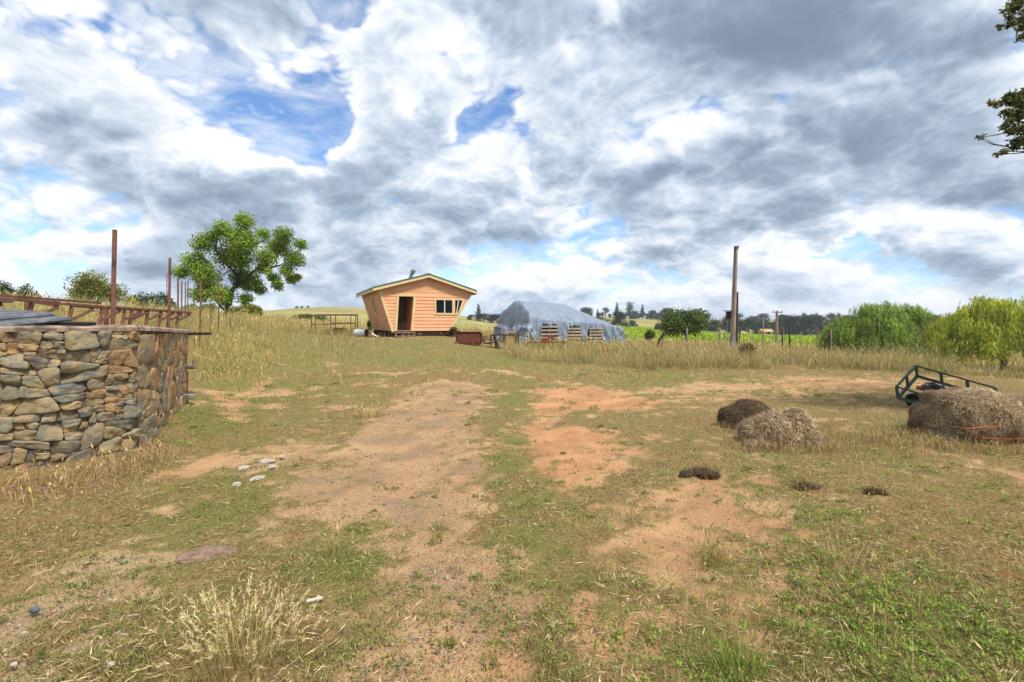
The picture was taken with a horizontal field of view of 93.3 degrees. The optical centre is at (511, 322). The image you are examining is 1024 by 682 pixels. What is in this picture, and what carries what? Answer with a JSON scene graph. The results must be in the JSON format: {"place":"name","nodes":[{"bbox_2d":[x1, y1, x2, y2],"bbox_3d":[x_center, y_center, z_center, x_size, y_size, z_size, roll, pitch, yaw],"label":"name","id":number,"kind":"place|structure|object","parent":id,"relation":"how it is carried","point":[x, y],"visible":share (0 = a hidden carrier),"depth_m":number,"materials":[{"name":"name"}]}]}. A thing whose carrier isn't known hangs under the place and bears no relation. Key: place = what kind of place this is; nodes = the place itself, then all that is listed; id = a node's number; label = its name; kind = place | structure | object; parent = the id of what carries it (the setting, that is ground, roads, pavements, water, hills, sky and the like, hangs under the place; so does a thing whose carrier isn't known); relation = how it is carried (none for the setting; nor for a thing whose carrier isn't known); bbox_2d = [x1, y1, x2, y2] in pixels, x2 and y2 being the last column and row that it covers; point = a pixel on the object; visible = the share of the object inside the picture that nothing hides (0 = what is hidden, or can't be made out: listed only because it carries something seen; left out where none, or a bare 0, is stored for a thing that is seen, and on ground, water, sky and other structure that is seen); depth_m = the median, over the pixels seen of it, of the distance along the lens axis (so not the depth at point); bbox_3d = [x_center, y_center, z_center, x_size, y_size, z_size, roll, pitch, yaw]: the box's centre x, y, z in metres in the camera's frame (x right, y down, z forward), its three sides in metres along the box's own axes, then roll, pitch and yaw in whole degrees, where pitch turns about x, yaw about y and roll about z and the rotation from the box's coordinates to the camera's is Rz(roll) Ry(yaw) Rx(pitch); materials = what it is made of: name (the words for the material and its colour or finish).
{"place":"outdoors","nodes":[
{"label":"outdoors","id":0,"kind":"place"},
{"bbox_2d":[0,307,1023,681],"bbox_3d":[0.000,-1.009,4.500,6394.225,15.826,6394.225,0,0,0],"label":"ground","id":1,"kind":"structure","parent":0,"point":[404,439],"depth_m":4.22,"materials":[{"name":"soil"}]},
{"bbox_2d":[0,280,14,294],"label":"bush","id":2,"kind":"object","parent":1,"relation":"on","point":[6,286],"visible":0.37,"depth_m":49.75,"materials":[{"name":"green plant"}]},
{"bbox_2d":[12,282,41,298],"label":"bush","id":3,"kind":"object","parent":1,"relation":"on","point":[21,290],"visible":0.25,"depth_m":49.82,"materials":[{"name":"green plant"}]},
{"bbox_2d":[28,606,40,613],"bbox_3d":[-2.595,1.562,2.626,0.054,0.038,0.038,0,0,0],"label":"field stone","id":4,"kind":"object","parent":1,"relation":"on","point":[34,609],"visible":1,"depth_m":2.62,"materials":[{"name":"grey stone"}]},
{"bbox_2d":[0,294,191,328],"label":"trough frame","id":5,"kind":"object","parent":1,"relation":"on","point":[29,303],"visible":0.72,"depth_m":11.44,"materials":[{"name":"metal"}]},
{"bbox_2d":[63,268,129,304],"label":"tree","id":6,"kind":"object","parent":1,"relation":"on","point":[91,288],"visible":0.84,"depth_m":51.29,"materials":[{"name":"green plant"}]},
{"bbox_2d":[0,325,210,469],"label":"stone wall","id":7,"kind":"structure","parent":1,"relation":"on","point":[66,392],"depth_m":5.57,"materials":[{"name":"brown stone"}]},
{"bbox_2d":[0,308,72,325],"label":"ribbed panel","id":8,"kind":"object","parent":7,"relation":"on","point":[11,317],"visible":1,"depth_m":6.39,"materials":[{"name":"silver metal"}]},
{"bbox_2d":[34,321,95,325],"bbox_3d":[-6.294,0.025,6.800,0.960,0.083,0.300,0,0,25],"label":"black plank","id":9,"kind":"object","parent":7,"relation":"on","point":[66,323],"visible":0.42,"depth_m":6.60,"materials":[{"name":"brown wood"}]},
{"bbox_2d":[110,229,116,324],"bbox_3d":[-8.253,-0.401,10.000,0.147,3.025,0.081,0,0,0],"label":"rusty post","id":10,"kind":"object","parent":1,"relation":"on","point":[113,278],"visible":0.66,"depth_m":9.97,"materials":[{"name":"metal"}]},
{"bbox_2d":[22,310,211,324],"bbox_3d":[-12.153,-0.100,14.921,1.783,0.458,8.077,0,0,22],"label":"wire fence","id":11,"kind":"object","parent":1,"relation":"on","point":[115,321],"visible":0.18,"depth_m":13.95,"materials":[{"name":"grey metal"}]},
{"bbox_2d":[122,294,140,306],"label":"bush","id":12,"kind":"object","parent":1,"relation":"on","point":[129,299],"visible":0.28,"depth_m":49.74,"materials":[{"name":"green plant"}]},
{"bbox_2d":[134,291,164,308],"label":"bush","id":13,"kind":"object","parent":1,"relation":"on","point":[148,297],"visible":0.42,"depth_m":49.79,"materials":[{"name":"green plant"}]},
{"bbox_2d":[166,258,170,327],"bbox_3d":[-9.943,-0.488,14.000,0.136,2.757,0.069,0,0,0],"label":"rusty post","id":14,"kind":"object","parent":1,"relation":"on","point":[169,292],"visible":0.85,"depth_m":13.97,"materials":[{"name":"metal"}]},
{"bbox_2d":[161,294,179,309],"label":"bush","id":15,"kind":"object","parent":1,"relation":"on","point":[164,301],"visible":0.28,"depth_m":49.84,"materials":[{"name":"green plant"}]},
{"bbox_2d":[177,279,178,328],"bbox_3d":[-12.098,-0.458,17.500,0.070,2.214,0.062,0,0,0],"label":"rusty post","id":16,"kind":"object","parent":1,"relation":"on","point":[178,296],"visible":0.5,"depth_m":17.48,"materials":[{"name":"grey metal"}]},
{"bbox_2d":[199,276,201,347],"bbox_3d":[-8.517,-0.071,13.200,0.090,2.393,0.046,0,0,0],"label":"rusty post","id":17,"kind":"object","parent":1,"relation":"on","point":[200,309],"visible":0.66,"depth_m":13.18,"materials":[{"name":"metal"}]},
{"bbox_2d":[175,545,236,563],"bbox_3d":[-2.110,1.623,3.369,0.439,0.097,0.264,0,0,0],"label":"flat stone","id":18,"kind":"object","parent":1,"relation":"on","point":[189,556],"visible":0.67,"depth_m":3.31,"materials":[{"name":"beige stone"}]},
{"bbox_2d":[194,302,219,312],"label":"bush","id":19,"kind":"object","parent":1,"relation":"on","point":[209,305],"visible":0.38,"depth_m":46.75,"materials":[{"name":"green plant"}]},
{"bbox_2d":[218,284,219,338],"bbox_3d":[-10.318,-0.234,17.000,0.065,2.235,0.042,0,0,0],"label":"rusty post","id":20,"kind":"object","parent":1,"relation":"on","point":[218,303],"visible":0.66,"depth_m":16.98,"materials":[{"name":"metal"}]},
{"bbox_2d":[132,573,325,681],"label":"foxtail tuft","id":21,"kind":"object","parent":1,"relation":"on","point":[212,648],"visible":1,"depth_m":2.23,"materials":[{"name":"beige plant"}]},
{"bbox_2d":[171,211,308,316],"bbox_3d":[-18.348,-3.521,33.164,8.147,7.659,5.249,0,0,0],"label":"leafy tree","id":22,"kind":"object","parent":1,"relation":"on","point":[231,255],"visible":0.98,"depth_m":32.19,"materials":[{"name":"green plant"}]},
{"bbox_2d":[237,302,263,315],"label":"bush","id":23,"kind":"object","parent":1,"relation":"on","point":[251,307],"visible":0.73,"depth_m":45.73,"materials":[{"name":"green plant"}]},
{"bbox_2d":[257,459,274,463],"bbox_3d":[-2.823,1.596,5.556,0.196,0.046,0.142,0,0,0],"label":"field stone","id":24,"kind":"object","parent":1,"relation":"on","point":[263,461],"visible":0.96,"depth_m":5.52,"materials":[{"name":"white stone"}]},
{"bbox_2d":[291,313,316,320],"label":"bush","id":25,"kind":"object","parent":1,"relation":"on","point":[303,316],"visible":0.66,"depth_m":61.58,"materials":[{"name":"green plant"}]},
{"bbox_2d":[306,595,322,602],"bbox_3d":[-1.119,1.567,2.740,0.088,0.012,0.042,0,0,-23],"label":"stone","id":26,"kind":"object","parent":1,"relation":"on","point":[318,597],"visible":0.94,"depth_m":2.73,"materials":[{"name":"white stone"}]},
{"bbox_2d":[311,314,357,335],"bbox_3d":[-10.996,0.234,29.692,3.277,1.434,1.485,0,0,0],"label":"steel rack","id":27,"kind":"object","parent":1,"relation":"on","point":[335,315],"visible":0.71,"depth_m":28.98,"materials":[{"name":"brown metal"}]},
{"bbox_2d":[310,524,359,560],"bbox_3d":[-1.228,1.522,3.346,0.323,0.241,0.390,0,0,0],"label":"grass tuft","id":28,"kind":"object","parent":1,"relation":"on","point":[337,535],"visible":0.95,"depth_m":3.35,"materials":[{"name":"beige plant"}]},
{"bbox_2d":[353,329,368,336],"bbox_3d":[-8.484,0.603,27.146,0.737,0.445,0.445,0,0,8],"label":"barrel","id":29,"kind":"object","parent":1,"relation":"on","point":[364,332],"visible":0.93,"depth_m":26.99,"materials":[{"name":"white plastic"}]},
{"bbox_2d":[347,398,392,417],"bbox_3d":[-2.526,1.488,8.254,0.713,0.326,0.804,0,0,35],"label":"grass tuft","id":30,"kind":"object","parent":1,"relation":"on","point":[363,413],"visible":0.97,"depth_m":8.25,"materials":[{"name":"beige plant"}]},
{"bbox_2d":[356,269,476,337],"bbox_3d":[-6.012,-0.969,29.694,5.915,4.424,7.644,0,0,-25],"label":"cabin","id":31,"kind":"object","parent":1,"relation":"on","point":[428,304],"visible":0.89,"depth_m":27.29,"materials":[{"name":"orange wood"}]},
{"bbox_2d":[370,297,377,313],"bbox_3d":[-8.136,-0.995,28.527,0.325,0.950,1.094,0,0,-25],"label":"window","id":32,"kind":"structure","parent":31,"relation":"in","point":[371,298],"depth_m":28.72,"materials":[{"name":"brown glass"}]},
{"bbox_2d":[405,297,412,329],"bbox_3d":[-5.804,-0.488,27.223,0.195,1.896,0.879,0,0,-32],"label":"door","id":33,"kind":"structure","parent":31,"relation":"in","point":[409,299],"depth_m":27.17,"materials":[{"name":"paint"}]},
{"bbox_2d":[434,298,464,314],"bbox_3d":[-3.576,-0.894,27.713,1.836,0.934,0.066,0,0,-25],"label":"window","id":34,"kind":"structure","parent":31,"relation":"in","point":[442,306],"depth_m":27.69,"materials":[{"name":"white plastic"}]},
{"bbox_2d":[446,327,459,336],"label":"bush","id":35,"kind":"object","parent":1,"relation":"on","point":[452,331],"visible":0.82,"depth_m":27.37,"materials":[{"name":"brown plant"}]},
{"bbox_2d":[456,332,500,344],"bbox_3d":[-1.641,0.782,23.765,2.201,0.630,0.530,0,0,0],"label":"trailer","id":36,"kind":"object","parent":1,"relation":"on","point":[475,338],"visible":0.94,"depth_m":23.55,"materials":[{"name":"metal"}]},
{"bbox_2d":[473,304,483,319],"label":"pine tree","id":37,"kind":"object","parent":1,"relation":"on","point":[478,313],"visible":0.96,"depth_m":234.41,"materials":[{"name":"green plant"}]},
{"bbox_2d":[474,313,494,321],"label":"oak tree","id":38,"kind":"object","parent":1,"relation":"on","point":[483,315],"visible":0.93,"depth_m":233.67,"materials":[{"name":"green plant"}]},
{"bbox_2d":[473,639,505,670],"bbox_3d":[-0.122,1.599,2.330,0.178,0.108,0.129,0,0,-19],"label":"grass tuft","id":39,"kind":"object","parent":1,"relation":"on","point":[492,660],"visible":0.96,"depth_m":2.33,"materials":[{"name":"beige plant"}]},
{"bbox_2d":[484,336,502,348],"bbox_3d":[-0.798,0.992,23.450,1.164,0.680,0.300,0,0,0],"label":"hand pump","id":40,"kind":"object","parent":1,"relation":"on","point":[496,344],"visible":0.79,"depth_m":23.38,"materials":[{"name":"black metal"}]},
{"bbox_2d":[490,334,518,347],"bbox_3d":[-0.346,0.982,23.600,1.380,0.780,0.860,0,0,0],"label":"steel table frame","id":41,"kind":"object","parent":1,"relation":"on","point":[491,335],"visible":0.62,"depth_m":23.17,"materials":[{"name":"grey metal"}]},
{"bbox_2d":[502,330,516,346],"bbox_3d":[-0.143,0.847,23.670,0.752,0.950,0.300,0,0,0],"label":"plywood sheet","id":42,"kind":"object","parent":1,"relation":"on","point":[511,338],"visible":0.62,"depth_m":23.62,"materials":[{"name":"beige wood"}]},
{"bbox_2d":[0,288,1023,524],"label":"tall dry grass","id":43,"kind":"structure","parent":1,"relation":"on","point":[676,356],"depth_m":17.47,"materials":[{"name":"beige plant"}]},
{"bbox_2d":[0,359,1023,681],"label":"creeping plants","id":44,"kind":"object","parent":1,"relation":"on","point":[392,663],"visible":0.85,"depth_m":2.82,"materials":[{"name":"green plant"}]},
{"bbox_2d":[527,334,565,348],"bbox_3d":[1.739,0.965,24.003,2.007,0.754,0.307,0,0,-4],"label":"cultivator","id":45,"kind":"object","parent":1,"relation":"on","point":[545,340],"visible":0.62,"depth_m":23.93,"materials":[{"name":"red paint"}]},
{"bbox_2d":[540,325,558,344],"bbox_3d":[2.045,0.850,26.497,1.120,1.400,0.145,0,0,-28],"label":"wooden pallet","id":46,"kind":"object","parent":1,"relation":"on","point":[549,330],"visible":0.59,"depth_m":26.47,"materials":[{"name":"brown wood"}]},
{"bbox_2d":[515,331,599,340],"bbox_3d":[2.465,1.030,28.947,4.899,0.940,2.700,0,0,-28],"label":"timber stack","id":47,"kind":"object","parent":1,"relation":"on","point":[568,333],"visible":0.07,"depth_m":28.34,"materials":[{"name":"brown wood"}]},
{"bbox_2d":[492,300,625,345],"bbox_3d":[2.718,0.038,29.231,7.392,2.682,4.989,0,0,-28],"label":"tarpaulin","id":48,"kind":"object","parent":47,"relation":"on","point":[522,317],"visible":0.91,"depth_m":27.79,"materials":[{"name":"white plastic"}]},
{"bbox_2d":[567,327,581,344],"bbox_3d":[3.494,0.910,27.266,1.000,1.280,0.145,0,0,-28],"label":"wooden pallet","id":49,"kind":"object","parent":1,"relation":"on","point":[574,331],"visible":0.56,"depth_m":27.25,"materials":[{"name":"brown wood"}]},
{"bbox_2d":[148,391,1023,681],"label":"leafy weeds","id":50,"kind":"object","parent":1,"relation":"on","point":[912,643],"visible":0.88,"depth_m":2.58,"materials":[{"name":"green plant"}]},
{"bbox_2d":[580,307,593,314],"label":"oak tree","id":51,"kind":"object","parent":1,"relation":"on","point":[586,310],"visible":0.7,"depth_m":328.34,"materials":[{"name":"green plant"}]},
{"bbox_2d":[588,327,602,344],"bbox_3d":[4.858,0.910,27.990,0.970,1.280,0.145,0,0,-28],"label":"wooden pallet","id":52,"kind":"object","parent":1,"relation":"on","point":[595,334],"visible":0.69,"depth_m":27.92,"materials":[{"name":"brown wood"}]},
{"bbox_2d":[609,310,630,326],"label":"oak tree","id":53,"kind":"object","parent":1,"relation":"on","point":[617,319],"visible":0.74,"depth_m":189.06,"materials":[{"name":"green plant"}]},
{"bbox_2d":[623,301,634,317],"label":"poplar tree","id":54,"kind":"object","parent":1,"relation":"on","point":[629,307],"visible":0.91,"depth_m":334.31,"materials":[{"name":"green plant"}]},
{"bbox_2d":[644,329,655,340],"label":"bush","id":55,"kind":"object","parent":1,"relation":"on","point":[649,334],"visible":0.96,"depth_m":47.83,"materials":[{"name":"green plant"}]},
{"bbox_2d":[645,310,659,319],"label":"oak tree","id":56,"kind":"object","parent":1,"relation":"on","point":[653,314],"visible":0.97,"depth_m":339.57,"materials":[{"name":"green plant"}]},
{"bbox_2d":[657,329,667,348],"bbox_3d":[8.013,1.138,25.964,0.722,1.560,0.199,0,0,0],"label":"fence post","id":57,"kind":"object","parent":1,"relation":"on","point":[662,334],"visible":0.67,"depth_m":25.92,"materials":[{"name":"brown wood"}]},
{"bbox_2d":[656,307,670,319],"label":"oak tree","id":58,"kind":"object","parent":1,"relation":"on","point":[661,311],"visible":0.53,"depth_m":334.47,"materials":[{"name":"green plant"}]},
{"bbox_2d":[656,306,712,341],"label":"oak tree","id":59,"kind":"object","parent":1,"relation":"on","point":[692,321],"visible":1,"depth_m":43.03,"materials":[{"name":"green plant"}]},
{"bbox_2d":[676,462,723,479],"bbox_3d":[1.921,1.550,4.968,0.487,0.228,0.270,0,0,0],"label":"hay clump","id":60,"kind":"object","parent":1,"relation":"on","point":[701,473],"visible":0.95,"depth_m":4.91,"materials":[{"name":"plant"}]},
{"bbox_2d":[679,526,737,569],"bbox_3d":[1.324,1.521,3.217,0.386,0.239,0.453,0,0,14],"label":"grass tuft","id":61,"kind":"object","parent":1,"relation":"on","point":[705,552],"visible":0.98,"depth_m":3.26,"materials":[{"name":"beige plant"}]},
{"bbox_2d":[707,319,725,332],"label":"oak tree","id":62,"kind":"object","parent":1,"relation":"on","point":[715,323],"visible":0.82,"depth_m":186.65,"materials":[{"name":"green plant"}]},
{"bbox_2d":[627,331,817,341],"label":"vine row","id":63,"kind":"object","parent":1,"relation":"on","point":[721,337],"visible":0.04,"depth_m":70.37,"materials":[{"name":"green plant"}]},
{"bbox_2d":[626,331,818,340],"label":"vine row","id":64,"kind":"object","parent":1,"relation":"on","point":[728,335],"visible":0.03,"depth_m":80.38,"materials":[{"name":"green plant"}]},
{"bbox_2d":[628,332,820,342],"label":"vine row","id":65,"kind":"object","parent":1,"relation":"on","point":[718,338],"visible":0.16,"depth_m":65.34,"materials":[{"name":"green plant"}]},
{"bbox_2d":[719,318,730,332],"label":"oak tree","id":66,"kind":"object","parent":1,"relation":"on","point":[723,322],"visible":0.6,"depth_m":187.49,"materials":[{"name":"green plant"}]},
{"bbox_2d":[729,245,738,347],"bbox_3d":[13.763,-1.458,29.997,0.528,6.589,0.356,0,0,0],"label":"utility pole","id":67,"kind":"object","parent":1,"relation":"on","point":[733,308],"visible":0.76,"depth_m":29.89,"materials":[{"name":"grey wood"}]},
{"bbox_2d":[447,441,1023,681],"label":"tall stems","id":68,"kind":"object","parent":1,"relation":"on","point":[859,651],"visible":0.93,"depth_m":2.62,"materials":[{"name":"green plant"}]},
{"bbox_2d":[735,292,738,345],"bbox_3d":[14.474,-0.036,31.200,0.312,3.810,0.270,0,0,0],"label":"stub pole","id":69,"kind":"object","parent":1,"relation":"on","point":[736,336],"visible":0.34,"depth_m":31.08,"materials":[{"name":"brown wood"}]},
{"bbox_2d":[690,610,796,681],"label":"grass tuft","id":70,"kind":"object","parent":1,"relation":"on","point":[738,658],"visible":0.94,"depth_m":2.23,"materials":[{"name":"green plant"}]},
{"bbox_2d":[738,319,748,332],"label":"oak tree","id":71,"kind":"object","parent":1,"relation":"on","point":[742,323],"visible":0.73,"depth_m":203.70,"materials":[{"name":"green plant"}]},
{"bbox_2d":[737,343,756,362],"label":"bush","id":72,"kind":"object","parent":1,"relation":"on","point":[751,348],"visible":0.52,"depth_m":18.93,"materials":[{"name":"brown plant"}]},
{"bbox_2d":[716,396,779,428],"bbox_3d":[3.649,1.458,7.430,1.043,0.666,0.767,0,0,21],"label":"hay heap","id":73,"kind":"object","parent":1,"relation":"on","point":[736,412],"visible":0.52,"depth_m":7.28,"materials":[{"name":"plant"}]},
{"bbox_2d":[740,317,756,333],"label":"oak tree","id":74,"kind":"object","parent":1,"relation":"on","point":[751,320],"visible":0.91,"depth_m":203.72,"materials":[{"name":"green plant"}]},
{"bbox_2d":[751,320,768,333],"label":"oak tree","id":75,"kind":"object","parent":1,"relation":"on","point":[757,328],"visible":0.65,"depth_m":203.78,"materials":[{"name":"green plant"}]},
{"bbox_2d":[625,332,900,347],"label":"vine row","id":76,"kind":"object","parent":1,"relation":"on","point":[709,337],"visible":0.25,"depth_m":55.21,"materials":[{"name":"green plant"}]},
{"bbox_2d":[755,313,770,322],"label":"oak tree","id":77,"kind":"object","parent":1,"relation":"on","point":[766,316],"visible":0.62,"depth_m":298.79,"materials":[{"name":"green plant"}]},
{"bbox_2d":[762,317,763,345],"bbox_3d":[17.675,0.892,34.000,0.102,2.460,0.102,0,0,-22],"label":"fence post","id":78,"kind":"object","parent":1,"relation":"on","point":[762,331],"visible":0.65,"depth_m":33.99,"materials":[{"name":"grey wood"}]},
{"bbox_2d":[625,332,903,346],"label":"vine row","id":79,"kind":"object","parent":1,"relation":"on","point":[753,338],"visible":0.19,"depth_m":60.25,"materials":[{"name":"green plant"}]},
{"bbox_2d":[757,329,773,334],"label":"shed","id":80,"kind":"structure","parent":1,"relation":"on","point":[768,331],"depth_m":149.52,"materials":[{"name":"brown wood"}]},
{"bbox_2d":[735,409,796,449],"bbox_3d":[3.382,1.454,6.391,0.856,0.655,0.724,0,0,0],"label":"hay heap","id":81,"kind":"object","parent":1,"relation":"on","point":[768,427],"visible":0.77,"depth_m":6.21,"materials":[{"name":"plant"}]},
{"bbox_2d":[767,321,785,334],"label":"oak tree","id":82,"kind":"object","parent":1,"relation":"on","point":[772,327],"visible":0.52,"depth_m":187.05,"materials":[{"name":"green plant"}]},
{"bbox_2d":[772,310,782,342],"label":"power pole","id":83,"kind":"object","parent":1,"relation":"on","point":[776,327],"visible":0.91,"depth_m":44.91,"materials":[{"name":"brown wood"}]},
{"bbox_2d":[778,315,812,335],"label":"oak tree","id":84,"kind":"object","parent":1,"relation":"on","point":[790,320],"visible":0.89,"depth_m":194.61,"materials":[{"name":"green plant"}]},
{"bbox_2d":[780,405,822,447],"bbox_3d":[3.776,1.439,6.452,0.709,0.682,0.647,0,0,0],"label":"hay heap","id":85,"kind":"object","parent":1,"relation":"on","point":[803,426],"visible":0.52,"depth_m":6.29,"materials":[{"name":"plant"}]},
{"bbox_2d":[787,315,820,335],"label":"oak tree","id":86,"kind":"object","parent":1,"relation":"on","point":[807,320],"visible":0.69,"depth_m":194.57,"materials":[{"name":"green plant"}]},
{"bbox_2d":[789,478,822,490],"bbox_3d":[2.781,1.576,4.596,0.351,0.206,0.231,0,0,0],"label":"hay clump","id":87,"kind":"object","parent":1,"relation":"on","point":[808,485],"visible":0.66,"depth_m":4.55,"materials":[{"name":"plant"}]},
{"bbox_2d":[803,314,821,332],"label":"oak tree","id":88,"kind":"object","parent":1,"relation":"on","point":[819,324],"visible":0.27,"depth_m":203.26,"materials":[{"name":"green plant"}]},
{"bbox_2d":[815,315,830,333],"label":"oak tree","id":89,"kind":"object","parent":1,"relation":"on","point":[822,320],"visible":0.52,"depth_m":203.35,"materials":[{"name":"green plant"}]},
{"bbox_2d":[793,510,904,574],"bbox_3d":[2.157,1.409,3.117,0.676,0.406,0.657,0,0,-39],"label":"grass tuft","id":90,"kind":"object","parent":1,"relation":"on","point":[854,555],"visible":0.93,"depth_m":3.15,"materials":[{"name":"green plant"}]},
{"bbox_2d":[706,418,1023,461],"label":"loose hay","id":91,"kind":"object","parent":1,"relation":"on","point":[903,440],"visible":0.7,"depth_m":6.20,"materials":[{"name":"beige plant"}]},
{"bbox_2d":[861,484,891,497],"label":"hay clump","id":92,"kind":"object","parent":1,"relation":"on","point":[874,490],"visible":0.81,"depth_m":4.40,"materials":[{"name":"plant"}]},
{"bbox_2d":[813,300,946,354],"bbox_3d":[24.110,0.408,31.103,8.111,3.685,6.667,0,0,0],"label":"willow tree","id":93,"kind":"object","parent":1,"relation":"on","point":[875,324],"visible":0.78,"depth_m":29.73,"materials":[{"name":"green plant"}]},
{"bbox_2d":[906,317,963,358],"bbox_3d":[25.399,1.008,29.018,3.167,2.711,2.799,0,0,0],"label":"willow bush","id":94,"kind":"object","parent":1,"relation":"on","point":[925,323],"visible":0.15,"depth_m":28.81,"materials":[{"name":"green plant"}]},
{"bbox_2d":[895,365,997,405],"bbox_3d":[8.334,1.315,8.775,2.207,0.932,1.081,0,0,36],"label":"garden trailer","id":95,"kind":"object","parent":1,"relation":"on","point":[913,397],"visible":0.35,"depth_m":9.17,"materials":[{"name":"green metal"}]},
{"bbox_2d":[923,382,945,390],"bbox_3d":[7.957,1.293,9.067,0.388,0.302,0.392,0,0,0],"label":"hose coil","id":96,"kind":"object","parent":95,"relation":"in","point":[930,385],"visible":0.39,"depth_m":9.14,"materials":[{"name":"black rubber"}]},
{"bbox_2d":[906,385,1023,443],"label":"heap","id":97,"kind":"object","parent":1,"relation":"on","point":[976,412],"visible":0.92,"depth_m":6.37,"materials":[{"name":"plant"}]},
{"bbox_2d":[918,295,1023,371],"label":"willow tree","id":98,"kind":"object","parent":1,"relation":"on","point":[985,328],"visible":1,"depth_m":21.01,"materials":[{"name":"green plant"}]},
{"bbox_2d":[974,0,1023,158],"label":"overhanging oak","id":99,"kind":"object","parent":1,"relation":"on","point":[1009,99],"visible":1,"depth_m":7.19,"materials":[{"name":"green plant"}]},
{"bbox_2d":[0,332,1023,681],"bbox_3d":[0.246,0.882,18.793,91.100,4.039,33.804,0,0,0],"label":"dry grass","id":100,"kind":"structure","parent":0,"point":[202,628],"depth_m":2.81,"materials":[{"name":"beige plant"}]},
{"bbox_2d":[0,0,1023,318],"label":"sky","id":101,"kind":"structure","parent":0,"point":[577,154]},
{"bbox_2d":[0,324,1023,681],"bbox_3d":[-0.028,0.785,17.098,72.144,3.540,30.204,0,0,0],"label":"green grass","id":102,"kind":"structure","parent":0,"point":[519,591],"depth_m":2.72,"materials":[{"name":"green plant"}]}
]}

